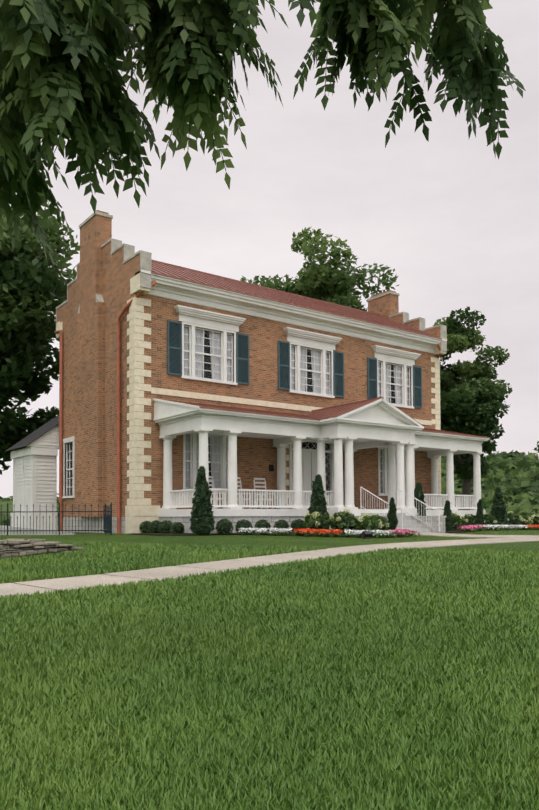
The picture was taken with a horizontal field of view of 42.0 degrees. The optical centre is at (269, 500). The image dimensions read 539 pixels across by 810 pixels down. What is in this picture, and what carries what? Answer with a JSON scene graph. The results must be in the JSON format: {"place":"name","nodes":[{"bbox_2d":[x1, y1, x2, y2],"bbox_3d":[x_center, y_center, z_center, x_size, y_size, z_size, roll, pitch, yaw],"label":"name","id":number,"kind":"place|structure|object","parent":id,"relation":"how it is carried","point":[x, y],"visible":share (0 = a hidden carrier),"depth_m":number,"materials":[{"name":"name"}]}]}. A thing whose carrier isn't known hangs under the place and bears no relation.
{"place":"outdoors","nodes":[
{"label":"outdoors","id":0,"kind":"place"},
{"bbox_2d":[0,539,538,809],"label":"lawn grass","id":1,"kind":"structure","parent":0,"point":[395,678],"depth_m":4.35,"materials":[{"name":"green plant"}]},
{"bbox_2d":[0,526,538,572],"bbox_3d":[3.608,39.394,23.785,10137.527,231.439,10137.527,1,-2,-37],"label":"lawn","id":2,"kind":"structure","parent":0,"point":[261,540],"depth_m":20.84,"materials":[{"name":"green plant"}]},
{"bbox_2d":[4,416,58,529],"bbox_3d":[-9.969,-1.381,34.130,4.750,5.680,3.350,1,-2,-37],"label":"white garden shed","id":3,"kind":"object","parent":2,"relation":"on","point":[35,472],"visible":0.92,"depth_m":32.24,"materials":[{"name":"white paint"}]},
{"bbox_2d":[0,525,75,534],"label":"path","id":4,"kind":"structure","parent":2,"relation":"on","point":[28,532],"depth_m":25.56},
{"bbox_2d":[0,207,79,474],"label":"tree","id":5,"kind":"object","parent":2,"relation":"on","point":[33,287],"visible":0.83,"depth_m":36.76,"materials":[{"name":"green plant"}]},
{"bbox_2d":[0,539,83,558],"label":"dry stone wall","id":6,"kind":"structure","parent":2,"relation":"on","point":[14,547],"depth_m":13.27,"materials":[{"name":"grey stone"}]},
{"bbox_2d":[0,502,111,534],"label":"iron fence","id":7,"kind":"object","parent":2,"relation":"on","point":[49,530],"visible":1,"depth_m":24.82,"materials":[{"name":"grey metal"}]},
{"bbox_2d":[103,502,111,533],"bbox_3d":[-6.008,0.651,26.004,0.057,1.170,2.676,0,-2,-19],"label":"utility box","id":8,"kind":"object","parent":2,"relation":"on","point":[106,522],"visible":0.77,"depth_m":25.89,"materials":[{"name":"grey metal"}]},
{"bbox_2d":[56,210,446,533],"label":"brick wall","id":9,"kind":"structure","parent":2,"relation":"on","point":[106,285],"depth_m":28.78,"materials":[{"name":"brown brick"}]},
{"bbox_2d":[62,305,421,508],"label":"house windows","id":10,"kind":"structure","parent":9,"relation":"attached to","point":[197,352],"depth_m":30.46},
{"bbox_2d":[54,280,441,533],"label":"house downpipes","id":11,"kind":"object","parent":9,"relation":"attached to","point":[121,314],"visible":0.69,"depth_m":26.93,"materials":[{"name":"metal"}]},
{"bbox_2d":[135,270,446,353],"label":"cornice","id":12,"kind":"structure","parent":9,"relation":"attached to","point":[188,292],"depth_m":30.07,"materials":[{"name":"white wood"}]},
{"bbox_2d":[151,259,441,365],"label":"house roof","id":13,"kind":"structure","parent":9,"relation":"on","point":[205,279],"depth_m":32.02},
{"bbox_2d":[0,0,525,266],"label":"overhanging tree branches","id":14,"kind":"object","parent":2,"relation":"on","point":[61,65],"visible":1,"depth_m":3.50,"materials":[{"name":"green plant"}]},
{"bbox_2d":[0,450,538,525],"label":"background trees","id":15,"kind":"object","parent":2,"relation":"on","point":[513,476],"visible":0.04,"depth_m":378.78,"materials":[{"name":"green plant"}]},
{"bbox_2d":[126,529,488,536],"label":"planting bed mulch","id":16,"kind":"object","parent":2,"relation":"on","point":[261,533],"visible":0.21,"depth_m":24.09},
{"bbox_2d":[139,465,538,537],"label":"shrubs and flowers","id":17,"kind":"object","parent":16,"relation":"on","point":[389,525],"visible":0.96,"depth_m":24.41,"materials":[{"name":"green plant"}]},
{"bbox_2d":[240,227,399,310],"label":"tree","id":18,"kind":"object","parent":2,"relation":"on","point":[323,280],"visible":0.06,"depth_m":49.20,"materials":[{"name":"green plant"}]},
{"bbox_2d":[153,398,489,516],"bbox_3d":[3.293,-1.688,29.687,16.170,4.660,4.596,1,-2,-37],"label":"porch","id":19,"kind":"object","parent":2,"relation":"on","point":[381,423],"visible":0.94,"depth_m":27.01,"materials":[{"name":"white wood"}]},
{"bbox_2d":[209,476,224,508],"bbox_3d":[-2.087,-0.315,26.948,0.840,1.310,0.590,-1,-2,38],"label":"rocking chair","id":20,"kind":"object","parent":19,"relation":"on","point":[213,484],"visible":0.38,"depth_m":27.09,"materials":[{"name":"white paint"}]},
{"bbox_2d":[237,477,253,508],"bbox_3d":[-1.114,-0.300,27.739,0.590,1.310,0.840,1,-2,-45],"label":"rocking chair","id":21,"kind":"object","parent":19,"relation":"on","point":[240,485],"visible":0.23,"depth_m":27.94,"materials":[{"name":"white paint"}]},
{"bbox_2d":[253,478,273,508],"bbox_3d":[-0.228,-0.287,28.403,0.590,1.310,0.840,1,-2,-31],"label":"rocking chair","id":22,"kind":"object","parent":19,"relation":"on","point":[261,493],"visible":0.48,"depth_m":28.63,"materials":[{"name":"white paint"}]},
{"bbox_2d":[161,397,489,437],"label":"porch roof","id":23,"kind":"structure","parent":19,"relation":"on","point":[327,412],"depth_m":27.84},
{"bbox_2d":[159,513,483,534],"bbox_3d":[3.933,1.032,28.782,15.690,1.050,6.160,1,-2,-37],"label":"porch foundation","id":24,"kind":"object","parent":2,"relation":"on","point":[411,523],"visible":0.31,"depth_m":26.41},
{"bbox_2d":[360,487,439,531],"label":"porch handrails","id":25,"kind":"object","parent":24,"relation":"on","point":[399,507],"visible":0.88,"depth_m":27.16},
{"bbox_2d":[432,306,512,509],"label":"tree","id":26,"kind":"object","parent":2,"relation":"on","point":[472,397],"visible":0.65,"depth_m":48.28,"materials":[{"name":"green plant"}]},
{"bbox_2d":[533,441,538,452],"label":"tree","id":27,"kind":"object","parent":2,"relation":"on","point":[536,449],"visible":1,"depth_m":59.98,"materials":[{"name":"green plant"}]},
{"bbox_2d":[0,538,538,596],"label":"footpath","id":28,"kind":"structure","parent":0,"point":[77,582],"depth_m":11.94,"materials":[{"name":"beige concrete"}]},
{"bbox_2d":[0,0,538,498],"label":"sky","id":29,"kind":"structure","parent":0,"point":[457,224],"materials":[{"name":"white"}]},
{"bbox_2d":[361,531,370,538],"bbox_3d":[3.060,1.070,22.229,0.260,0.250,0.220,1,-2,-37],"label":"uplight","id":30,"kind":"object","parent":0,"point":[365,534],"visible":0.96,"depth_m":22.16,"materials":[{"name":"black metal"}]},
{"bbox_2d":[415,532,538,537],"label":"walk path","id":31,"kind":"structure","parent":0,"point":[476,536],"depth_m":24.74,"materials":[{"name":"beige concrete"}]}
]}

